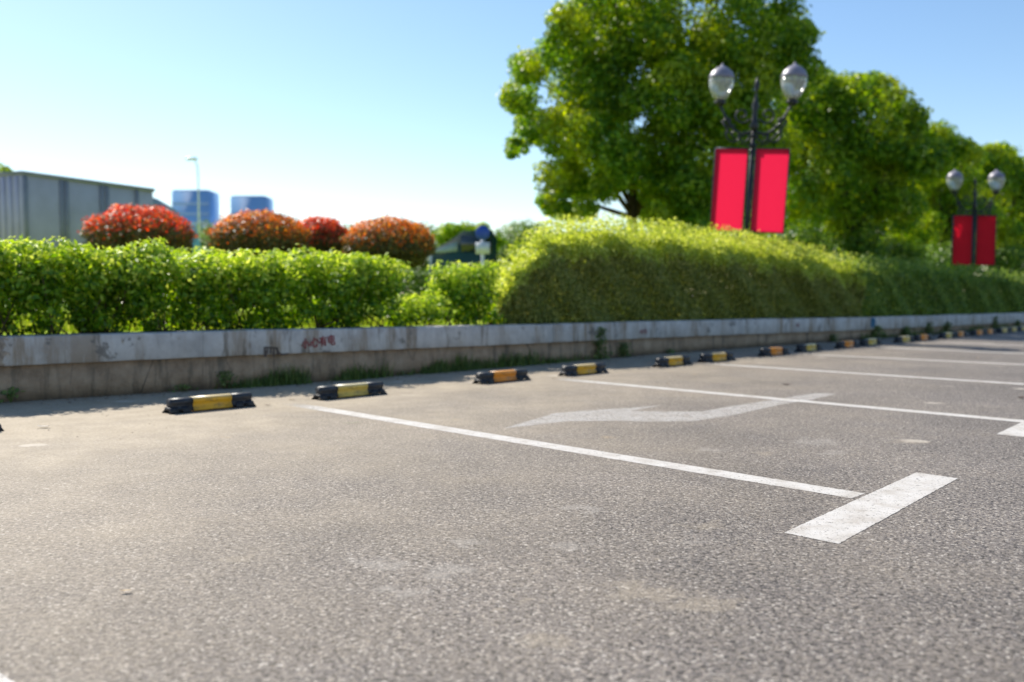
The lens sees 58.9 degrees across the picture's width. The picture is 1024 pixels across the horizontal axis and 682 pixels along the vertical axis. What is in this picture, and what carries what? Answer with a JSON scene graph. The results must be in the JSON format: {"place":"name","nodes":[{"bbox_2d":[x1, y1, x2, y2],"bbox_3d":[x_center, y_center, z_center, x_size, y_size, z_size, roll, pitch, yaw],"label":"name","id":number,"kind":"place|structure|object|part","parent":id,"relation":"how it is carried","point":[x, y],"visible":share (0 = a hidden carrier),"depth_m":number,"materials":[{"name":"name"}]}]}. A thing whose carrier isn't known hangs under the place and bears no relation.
{"place":"outdoors","nodes":[
{"label":"outdoors","id":0,"kind":"place"},
{"bbox_2d":[172,190,219,243],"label":"office building","id":1,"kind":"structure","parent":0,"point":[185,203],"depth_m":327.90,"materials":[{"name":"blue glass"}]},
{"bbox_2d":[230,196,272,225],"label":"office building","id":2,"kind":"structure","parent":0,"point":[243,203],"depth_m":327.87,"materials":[{"name":"blue glass"}]},
{"bbox_2d":[26,320,630,334],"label":"planting soil","id":3,"kind":"structure","parent":0,"point":[223,329],"depth_m":7.43,"materials":[{"name":"brown soil"}]},
{"bbox_2d":[0,241,21,324],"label":"leafy bush","id":4,"kind":"object","parent":3,"relation":"on","point":[2,295],"visible":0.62,"depth_m":6.38,"materials":[{"name":"green plant"}]},
{"bbox_2d":[0,235,46,334],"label":"leafy bush","id":5,"kind":"object","parent":3,"relation":"on","point":[14,284],"visible":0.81,"depth_m":6.47,"materials":[{"name":"green plant"}]},
{"bbox_2d":[55,242,147,332],"bbox_3d":[-3.163,-0.371,6.966,0.702,0.764,0.610,-2,4,-39],"label":"leafy bush","id":6,"kind":"object","parent":3,"relation":"on","point":[93,271],"visible":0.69,"depth_m":6.82,"materials":[{"name":"green plant"}]},
{"bbox_2d":[116,237,205,331],"bbox_3d":[-2.772,-0.429,7.156,0.676,0.801,0.554,-1,3,-20],"label":"leafy bush","id":7,"kind":"object","parent":3,"relation":"on","point":[158,261],"visible":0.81,"depth_m":7.13,"materials":[{"name":"green plant"}]},
{"bbox_2d":[163,247,241,330],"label":"leafy bush","id":8,"kind":"object","parent":3,"relation":"on","point":[205,289],"visible":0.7,"depth_m":7.29,"materials":[{"name":"green plant"}]},
{"bbox_2d":[193,249,280,329],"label":"leafy bush","id":9,"kind":"object","parent":3,"relation":"on","point":[238,288],"visible":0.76,"depth_m":7.54,"materials":[{"name":"green plant"}]},
{"bbox_2d":[236,253,314,328],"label":"leafy bush","id":10,"kind":"object","parent":3,"relation":"on","point":[276,269],"visible":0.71,"depth_m":7.72,"materials":[{"name":"green plant"}]},
{"bbox_2d":[281,243,361,327],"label":"leafy bush","id":11,"kind":"object","parent":3,"relation":"on","point":[313,278],"visible":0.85,"depth_m":7.99,"materials":[{"name":"green plant"}]},
{"bbox_2d":[317,251,388,327],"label":"leafy bush","id":12,"kind":"object","parent":3,"relation":"on","point":[353,267],"visible":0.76,"depth_m":8.24,"materials":[{"name":"green plant"}]},
{"bbox_2d":[451,259,505,324],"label":"leafy bush","id":13,"kind":"object","parent":3,"relation":"on","point":[485,279],"visible":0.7,"depth_m":9.36,"materials":[{"name":"green plant"}]},
{"bbox_2d":[477,212,867,324],"bbox_3d":[2.406,-0.999,12.716,8.195,1.551,1.514,-3,4,-43],"label":"golden hedge","id":14,"kind":"object","parent":3,"relation":"on","point":[539,277],"visible":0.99,"depth_m":11.58,"materials":[{"name":"green plant"}]},
{"bbox_2d":[804,251,1023,316],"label":"dark hedge","id":15,"kind":"object","parent":3,"relation":"on","point":[960,292],"visible":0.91,"depth_m":16.95,"materials":[{"name":"green plant"}]},
{"bbox_2d":[3,296,1005,334],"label":"lawn","id":16,"kind":"structure","parent":0,"point":[447,323],"depth_m":10.66,"materials":[{"name":"green plant"}]},
{"bbox_2d":[0,163,11,171],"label":"broadleaf tree","id":17,"kind":"object","parent":16,"relation":"on","point":[3,168],"visible":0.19,"depth_m":42.90,"materials":[{"name":"green plant"}]},
{"bbox_2d":[2,243,61,334],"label":"leafy bush","id":18,"kind":"object","parent":16,"relation":"on","point":[19,319],"visible":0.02,"depth_m":7.00,"materials":[{"name":"green plant"}]},
{"bbox_2d":[1,233,96,334],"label":"leafy bush","id":19,"kind":"object","parent":16,"relation":"on","point":[48,261],"visible":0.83,"depth_m":6.63,"materials":[{"name":"green plant"}]},
{"bbox_2d":[7,244,96,333],"bbox_3d":[-3.669,-0.416,7.260,0.662,0.734,0.755,2,4,34],"label":"leafy bush","id":20,"kind":"object","parent":16,"relation":"on","point":[64,331],"visible":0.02,"depth_m":7.17,"materials":[{"name":"green plant"}]},
{"bbox_2d":[0,171,200,304],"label":"corrugated metal warehouse","id":21,"kind":"structure","parent":16,"relation":"on","point":[37,206],"depth_m":25.80,"materials":[{"name":"grey metal"}]},
{"bbox_3d":[-10.979,-2.905,30.327,0.032,1.400,1.000,1,3,24],"label":"cab door","id":22,"kind":"part","parent":21,"relation":"part of","materials":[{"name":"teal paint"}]},
{"bbox_2d":[67,246,134,330],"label":"leafy bush","id":23,"kind":"object","parent":16,"relation":"on","point":[126,328],"depth_m":7.38,"materials":[{"name":"green plant"}]},
{"bbox_2d":[73,245,165,332],"bbox_3d":[-3.045,-0.370,7.025,0.700,0.746,0.650,3,4,42],"label":"leafy bush","id":24,"kind":"object","parent":16,"relation":"on","point":[137,298],"visible":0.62,"depth_m":6.92,"materials":[{"name":"green plant"}]},
{"bbox_2d":[77,203,198,311],"bbox_3d":[-5.710,-1.239,13.966,1.768,1.740,1.745,0,3,0],"label":"photinia bush","id":25,"kind":"object","parent":16,"relation":"on","point":[123,229],"visible":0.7,"depth_m":13.45,"materials":[{"name":"red plant"}]},
{"bbox_2d":[114,251,192,331],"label":"leafy bush","id":26,"kind":"object","parent":16,"relation":"on","point":[168,324],"visible":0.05,"depth_m":7.67,"materials":[{"name":"green plant"}]},
{"bbox_2d":[138,248,210,330],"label":"leafy bush","id":27,"kind":"object","parent":16,"relation":"on","point":[167,318],"visible":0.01,"depth_m":7.76,"materials":[{"name":"green plant"}]},
{"bbox_2d":[186,157,199,239],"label":"street lamp","id":28,"kind":"object","parent":16,"relation":"on","point":[195,159],"visible":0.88,"depth_m":59.51,"materials":[{"name":"grey metal"}]},
{"bbox_2d":[165,245,225,330],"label":"leafy bush","id":29,"kind":"object","parent":16,"relation":"on","point":[184,253],"visible":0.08,"depth_m":7.74,"materials":[{"name":"green plant"}]},
{"bbox_2d":[0,310,443,333],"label":"lawn grass","id":30,"kind":"structure","parent":16,"relation":"on","point":[66,327],"depth_m":9.00,"materials":[{"name":"green plant"}]},
{"bbox_2d":[205,247,269,328],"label":"leafy bush","id":31,"kind":"object","parent":16,"relation":"on","point":[226,253],"visible":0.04,"depth_m":8.05,"materials":[{"name":"green plant"}]},
{"bbox_2d":[5,270,498,316],"bbox_3d":[-3.286,-0.655,12.985,8.153,0.762,0.754,0,3,0],"label":"hedge","id":32,"kind":"object","parent":16,"relation":"on","point":[420,275],"visible":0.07,"depth_m":12.86,"materials":[{"name":"green plant"}]},
{"bbox_2d":[204,208,311,261],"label":"photinia bush","id":33,"kind":"object","parent":16,"relation":"on","point":[267,231],"visible":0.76,"depth_m":13.75,"materials":[{"name":"red plant"}]},
{"bbox_2d":[245,247,311,328],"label":"leafy bush","id":34,"kind":"object","parent":16,"relation":"on","point":[286,255],"visible":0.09,"depth_m":8.37,"materials":[{"name":"green plant"}]},
{"bbox_2d":[278,257,332,327],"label":"leafy bush","id":35,"kind":"object","parent":16,"relation":"on","point":[303,306],"visible":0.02,"depth_m":8.60,"materials":[{"name":"green plant"}]},
{"bbox_2d":[298,215,349,304],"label":"photinia bush","id":36,"kind":"object","parent":16,"relation":"on","point":[325,232],"visible":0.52,"depth_m":15.18,"materials":[{"name":"red plant"}]},
{"bbox_2d":[296,249,359,326],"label":"leafy bush","id":37,"kind":"object","parent":16,"relation":"on","point":[325,298],"visible":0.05,"depth_m":8.74,"materials":[{"name":"green plant"}]},
{"bbox_2d":[346,252,413,326],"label":"leafy bush","id":38,"kind":"object","parent":16,"relation":"on","point":[392,271],"visible":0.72,"depth_m":8.48,"materials":[{"name":"green plant"}]},
{"bbox_2d":[339,214,439,314],"bbox_3d":[-1.959,-1.222,14.557,1.617,1.644,1.607,0,3,0],"label":"photinia bush","id":39,"kind":"object","parent":16,"relation":"on","point":[372,237],"visible":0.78,"depth_m":14.07,"materials":[{"name":"red plant"}]},
{"bbox_2d":[384,288,451,326],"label":"leafy bush","id":40,"kind":"object","parent":16,"relation":"on","point":[416,307],"visible":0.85,"depth_m":8.83,"materials":[{"name":"green plant"}]},
{"bbox_2d":[424,260,478,324],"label":"leafy bush","id":41,"kind":"object","parent":16,"relation":"on","point":[439,276],"visible":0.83,"depth_m":9.22,"materials":[{"name":"green plant"}]},
{"bbox_2d":[428,230,496,302],"bbox_3d":[-1.364,-1.844,23.787,1.580,1.880,3.660,0,3,-7],"label":"green van","id":42,"kind":"object","parent":16,"relation":"on","point":[461,246],"visible":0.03,"depth_m":22.00,"materials":[{"name":"paint"}]},
{"bbox_3d":[-1.598,-2.266,21.944,0.560,0.280,0.010,0,3,-7],"label":"window","id":43,"kind":"part","parent":42,"relation":"part of","materials":[{"name":"grey glass"}]},
{"bbox_3d":[-0.868,-2.361,22.027,0.750,0.400,0.010,0,3,-7],"label":"rear window","id":44,"kind":"part","parent":42,"relation":"part of","materials":[{"name":"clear glass"}]},
{"bbox_2d":[433,220,506,251],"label":"broadleaf tree","id":45,"kind":"object","parent":16,"relation":"on","point":[448,232],"visible":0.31,"depth_m":46.48,"materials":[{"name":"green plant"}]},
{"bbox_2d":[475,225,489,307],"bbox_3d":[-0.580,-1.438,17.935,0.290,1.693,0.097,0,3,0],"label":"road sign","id":46,"kind":"object","parent":16,"relation":"on","point":[482,233],"visible":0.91,"depth_m":17.86,"materials":[{"name":"blue metal"}]},
{"bbox_2d":[495,0,828,285],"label":"camphor tree","id":47,"kind":"object","parent":16,"relation":"on","point":[598,52],"visible":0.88,"depth_m":21.22,"materials":[{"name":"green plant"}]},
{"bbox_2d":[656,230,697,284],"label":"understorey shrub","id":48,"kind":"object","parent":16,"relation":"on","point":[680,237],"depth_m":25.61,"materials":[{"name":"green plant"}]},
{"bbox_2d":[703,229,761,303],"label":"understorey shrub","id":49,"kind":"object","parent":16,"relation":"on","point":[738,238],"visible":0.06,"depth_m":25.63,"materials":[{"name":"green plant"}]},
{"bbox_2d":[708,62,807,300],"bbox_3d":[3.884,-2.434,14.854,1.564,4.180,0.424,4,4,18],"label":"lamp post","id":50,"kind":"object","parent":16,"relation":"on","point":[767,207],"visible":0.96,"depth_m":14.77,"materials":[{"name":"red fabric"}]},
{"bbox_2d":[758,217,839,294],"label":"understorey shrub","id":51,"kind":"object","parent":16,"relation":"on","point":[804,237],"visible":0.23,"depth_m":26.63,"materials":[{"name":"green plant"}]},
{"bbox_2d":[743,64,953,247],"bbox_3d":[11.323,-5.208,30.082,7.410,7.967,6.228,0,3,0],"label":"camphor tree","id":52,"kind":"object","parent":16,"relation":"on","point":[842,136],"visible":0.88,"depth_m":28.13,"materials":[{"name":"green plant"}]},
{"bbox_2d":[828,223,893,277],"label":"understorey shrub","id":53,"kind":"object","parent":16,"relation":"on","point":[847,245],"visible":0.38,"depth_m":28.64,"materials":[{"name":"green plant"}]},
{"bbox_2d":[875,235,935,270],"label":"understorey shrub","id":54,"kind":"object","parent":16,"relation":"on","point":[903,249],"visible":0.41,"depth_m":30.53,"materials":[{"name":"green plant"}]},
{"bbox_2d":[878,118,1002,261],"bbox_3d":[17.134,-5.300,36.532,4.516,7.423,7.239,1,3,22],"label":"camphor tree","id":55,"kind":"object","parent":16,"relation":"on","point":[934,225],"visible":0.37,"depth_m":35.12,"materials":[{"name":"green plant"}]},
{"bbox_2d":[925,239,986,274],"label":"understorey shrub","id":56,"kind":"object","parent":16,"relation":"on","point":[944,255],"visible":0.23,"depth_m":33.66,"materials":[{"name":"green plant"}]},
{"bbox_2d":[946,169,1004,266],"bbox_3d":[12.666,-2.614,24.896,1.564,4.180,0.424,0,3,0],"label":"lamp post","id":57,"kind":"object","parent":16,"relation":"on","point":[967,249],"visible":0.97,"depth_m":24.83,"materials":[{"name":"red fabric"}]},
{"bbox_2d":[972,140,1023,255],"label":"camphor tree","id":58,"kind":"object","parent":16,"relation":"on","point":[1006,160],"visible":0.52,"depth_m":40.66,"materials":[{"name":"green plant"}]},
{"bbox_2d":[980,241,1023,280],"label":"understorey shrub","id":59,"kind":"object","parent":16,"relation":"on","point":[1006,257],"visible":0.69,"depth_m":36.32,"materials":[{"name":"green plant"}]},
{"bbox_2d":[13,341,1006,438],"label":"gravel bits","id":60,"kind":"object","parent":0,"point":[384,378],"visible":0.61,"depth_m":7.00,"materials":[{"name":"grey gravel"}]},
{"bbox_2d":[0,294,1023,681],"bbox_3d":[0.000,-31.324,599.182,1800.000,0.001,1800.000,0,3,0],"label":"asphalt lot","id":61,"kind":"structure","parent":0,"point":[830,512],"depth_m":2.91,"materials":[{"name":"grey asphalt"}]},
{"bbox_2d":[0,386,23,402],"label":"wall weed","id":62,"kind":"object","parent":61,"relation":"on","point":[10,393],"depth_m":6.14,"materials":[{"name":"green plant"}]},
{"bbox_2d":[161,383,197,391],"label":"wall weed","id":63,"kind":"object","parent":61,"relation":"on","point":[185,386],"depth_m":6.86,"materials":[{"name":"green plant"}]},
{"bbox_2d":[162,392,255,414],"bbox_3d":[-1.935,0.393,5.817,0.586,0.094,0.124,-3,4,-45],"label":"wheel stop","id":64,"kind":"object","parent":61,"relation":"on","point":[194,403],"visible":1,"depth_m":5.77,"materials":[{"name":"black rubber"}]},
{"bbox_2d":[214,370,238,388],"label":"wall weed","id":65,"kind":"object","parent":61,"relation":"on","point":[225,375],"depth_m":7.04,"materials":[{"name":"green plant"}]},
{"bbox_2d":[214,374,291,388],"bbox_3d":[-2.030,0.309,7.210,0.663,0.112,0.152,-2,4,-34],"label":"weed fringe","id":66,"kind":"object","parent":61,"relation":"on","point":[245,384],"visible":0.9,"depth_m":7.16,"materials":[{"name":"green plant"}]},
{"bbox_2d":[251,360,364,386],"bbox_3d":[-1.692,0.245,7.516,1.062,0.207,0.232,-3,4,-41],"label":"weed fringe","id":67,"kind":"object","parent":61,"relation":"on","point":[293,377],"visible":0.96,"depth_m":7.38,"materials":[{"name":"green plant"}]},
{"bbox_2d":[312,381,386,400],"bbox_3d":[-1.166,0.354,6.538,0.124,0.094,0.586,3,4,44],"label":"wheel stop","id":68,"kind":"object","parent":61,"relation":"on","point":[331,392],"visible":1,"depth_m":6.49,"materials":[{"name":"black rubber"}]},
{"bbox_2d":[346,358,467,379],"bbox_3d":[-0.902,0.212,8.234,1.427,0.196,0.196,-3,4,-45],"label":"weed fringe","id":69,"kind":"object","parent":61,"relation":"on","point":[369,375],"visible":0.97,"depth_m":8.02,"materials":[{"name":"green plant"}]},
{"bbox_2d":[5,334,932,403],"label":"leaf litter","id":70,"kind":"object","parent":61,"relation":"on","point":[374,380],"visible":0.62,"depth_m":7.67,"materials":[{"name":"brown plant"}]},
{"bbox_2d":[423,349,542,373],"bbox_3d":[-0.247,0.162,8.921,1.569,0.222,0.288,-3,4,-44],"label":"weed fringe","id":71,"kind":"object","parent":61,"relation":"on","point":[513,362],"visible":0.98,"depth_m":8.94,"materials":[{"name":"green plant"}]},
{"bbox_2d":[472,369,530,384],"bbox_3d":[-0.083,0.295,7.640,0.124,0.094,0.586,3,4,45],"label":"wheel stop","id":72,"kind":"object","parent":61,"relation":"on","point":[490,377],"visible":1,"depth_m":7.58,"materials":[{"name":"black rubber"}]},
{"bbox_2d":[0,312,1023,402],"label":"retaining wall","id":73,"kind":"structure","parent":61,"relation":"on","point":[53,366],"depth_m":7.72,"materials":[{"name":"grey concrete"}]},
{"bbox_2d":[539,347,611,364],"bbox_3d":[0.677,0.149,9.863,1.178,0.147,0.171,-3,4,-45],"label":"weed fringe","id":74,"kind":"object","parent":61,"relation":"on","point":[548,361],"visible":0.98,"depth_m":9.74,"materials":[{"name":"green plant"}]},
{"bbox_2d":[558,363,608,376],"bbox_3d":[0.660,0.258,8.331,0.124,0.094,0.586,3,4,45],"label":"wheel stop","id":75,"kind":"object","parent":61,"relation":"on","point":[573,370],"visible":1,"depth_m":8.27,"materials":[{"name":"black rubber"}]},
{"bbox_2d":[193,168,1005,296],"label":"distant wood","id":76,"kind":"object","parent":61,"relation":"on","point":[513,234],"visible":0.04,"depth_m":113.86,"materials":[{"name":"green plant"}]},
{"bbox_2d":[592,326,612,359],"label":"wall weed","id":77,"kind":"object","parent":61,"relation":"on","point":[601,340],"depth_m":10.15,"materials":[{"name":"green plant"}]},
{"bbox_2d":[616,342,634,356],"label":"wall weed","id":78,"kind":"object","parent":61,"relation":"on","point":[625,347],"depth_m":10.50,"materials":[{"name":"green plant"}]},
{"bbox_2d":[652,355,692,367],"bbox_3d":[1.654,0.205,9.312,0.124,0.094,0.586,3,4,43],"label":"wheel stop","id":79,"kind":"object","parent":61,"relation":"on","point":[663,362],"visible":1,"depth_m":9.24,"materials":[{"name":"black rubber"}]},
{"bbox_2d":[697,352,735,362],"bbox_3d":[2.239,0.174,9.907,0.586,0.094,0.124,-3,4,-44],"label":"wheel stop","id":80,"kind":"object","parent":61,"relation":"on","point":[712,357],"visible":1,"depth_m":9.84,"materials":[{"name":"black rubber"}]},
{"bbox_2d":[757,347,789,356],"bbox_3d":[3.140,0.123,10.860,0.586,0.094,0.124,-3,4,-44],"label":"wheel stop","id":81,"kind":"object","parent":61,"relation":"on","point":[765,352],"visible":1,"depth_m":10.78,"materials":[{"name":"black rubber"}]},
{"bbox_2d":[794,343,822,351],"bbox_3d":[3.808,0.082,11.626,0.124,0.094,0.586,3,4,44],"label":"wheel stop","id":82,"kind":"object","parent":61,"relation":"on","point":[808,347],"visible":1,"depth_m":11.54,"materials":[{"name":"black rubber"}]},
{"bbox_2d":[829,334,839,341],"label":"wall weed","id":83,"kind":"object","parent":61,"relation":"on","point":[832,339],"depth_m":13.80,"materials":[{"name":"green plant"}]},
{"bbox_2d":[834,340,859,348],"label":"wheel stop","id":84,"kind":"object","parent":61,"relation":"on","point":[845,344],"visible":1,"depth_m":12.29,"materials":[{"name":"black rubber"}]},
{"bbox_2d":[859,338,881,345],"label":"wheel stop","id":85,"kind":"object","parent":61,"relation":"on","point":[868,342],"visible":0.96,"depth_m":12.88,"materials":[{"name":"black rubber"}]},
{"bbox_2d":[871,325,884,337],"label":"wall weed","id":86,"kind":"object","parent":61,"relation":"on","point":[875,329],"depth_m":14.69,"materials":[{"name":"green plant"}]},
{"bbox_2d":[892,335,915,342],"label":"wheel stop","id":87,"kind":"object","parent":61,"relation":"on","point":[901,339],"visible":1,"depth_m":13.61,"materials":[{"name":"yellow rubber"}]},
{"bbox_2d":[901,326,913,335],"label":"wall weed","id":88,"kind":"object","parent":61,"relation":"on","point":[905,330],"depth_m":15.41,"materials":[{"name":"green plant"}]},
{"bbox_2d":[913,334,932,340],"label":"wheel stop","id":89,"kind":"object","parent":61,"relation":"on","point":[922,337],"visible":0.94,"depth_m":14.12,"materials":[{"name":"orange rubber"}]},
{"bbox_2d":[923,322,934,334],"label":"wall weed","id":90,"kind":"object","parent":61,"relation":"on","point":[928,329],"depth_m":16.01,"materials":[{"name":"green plant"}]},
{"bbox_2d":[860,322,1012,338],"bbox_3d":[7.923,-0.283,16.544,6.490,0.297,0.324,-3,4,-42],"label":"weed fringe","id":91,"kind":"object","parent":61,"relation":"on","point":[885,335],"visible":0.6,"depth_m":15.66,"materials":[{"name":"green plant"}]},
{"bbox_2d":[937,332,956,338],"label":"wheel stop","id":92,"kind":"object","parent":61,"relation":"on","point":[946,335],"visible":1,"depth_m":14.84,"materials":[{"name":"black rubber"}]},
{"bbox_2d":[942,322,952,332],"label":"wall weed","id":93,"kind":"object","parent":61,"relation":"on","point":[949,325],"depth_m":16.51,"materials":[{"name":"green plant"}]},
{"bbox_2d":[955,331,967,337],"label":"wheel stop","id":94,"kind":"object","parent":61,"relation":"on","point":[959,333],"visible":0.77,"depth_m":15.30,"materials":[{"name":"orange rubber"}]},
{"bbox_2d":[968,329,986,335],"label":"wheel stop","id":95,"kind":"object","parent":61,"relation":"on","point":[977,332],"visible":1,"depth_m":15.83,"materials":[{"name":"black rubber"}]},
{"bbox_2d":[984,329,996,334],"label":"wheel stop","id":96,"kind":"object","parent":61,"relation":"on","point":[989,331],"visible":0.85,"depth_m":16.30,"materials":[{"name":"orange rubber"}]},
{"bbox_2d":[990,316,1002,328],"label":"wall weed","id":97,"kind":"object","parent":61,"relation":"on","point":[996,321],"depth_m":18.01,"materials":[{"name":"green plant"}]},
{"bbox_2d":[995,327,1010,332],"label":"wheel stop","id":98,"kind":"object","parent":61,"relation":"on","point":[1001,330],"visible":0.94,"depth_m":16.80,"materials":[{"name":"yellow rubber"}]},
{"bbox_2d":[1009,327,1019,331],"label":"wheel stop","id":99,"kind":"object","parent":61,"relation":"on","point":[1012,329],"visible":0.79,"depth_m":17.28,"materials":[{"name":"yellow rubber"}]},
{"bbox_2d":[1014,320,1022,326],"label":"wall weed","id":100,"kind":"object","parent":61,"relation":"on","point":[1016,325],"depth_m":18.81,"materials":[{"name":"green plant"}]},
{"bbox_2d":[0,0,1023,292],"label":"sky","id":101,"kind":"structure","parent":0,"point":[347,111],"materials":[{"name":"blue"}]}
]}

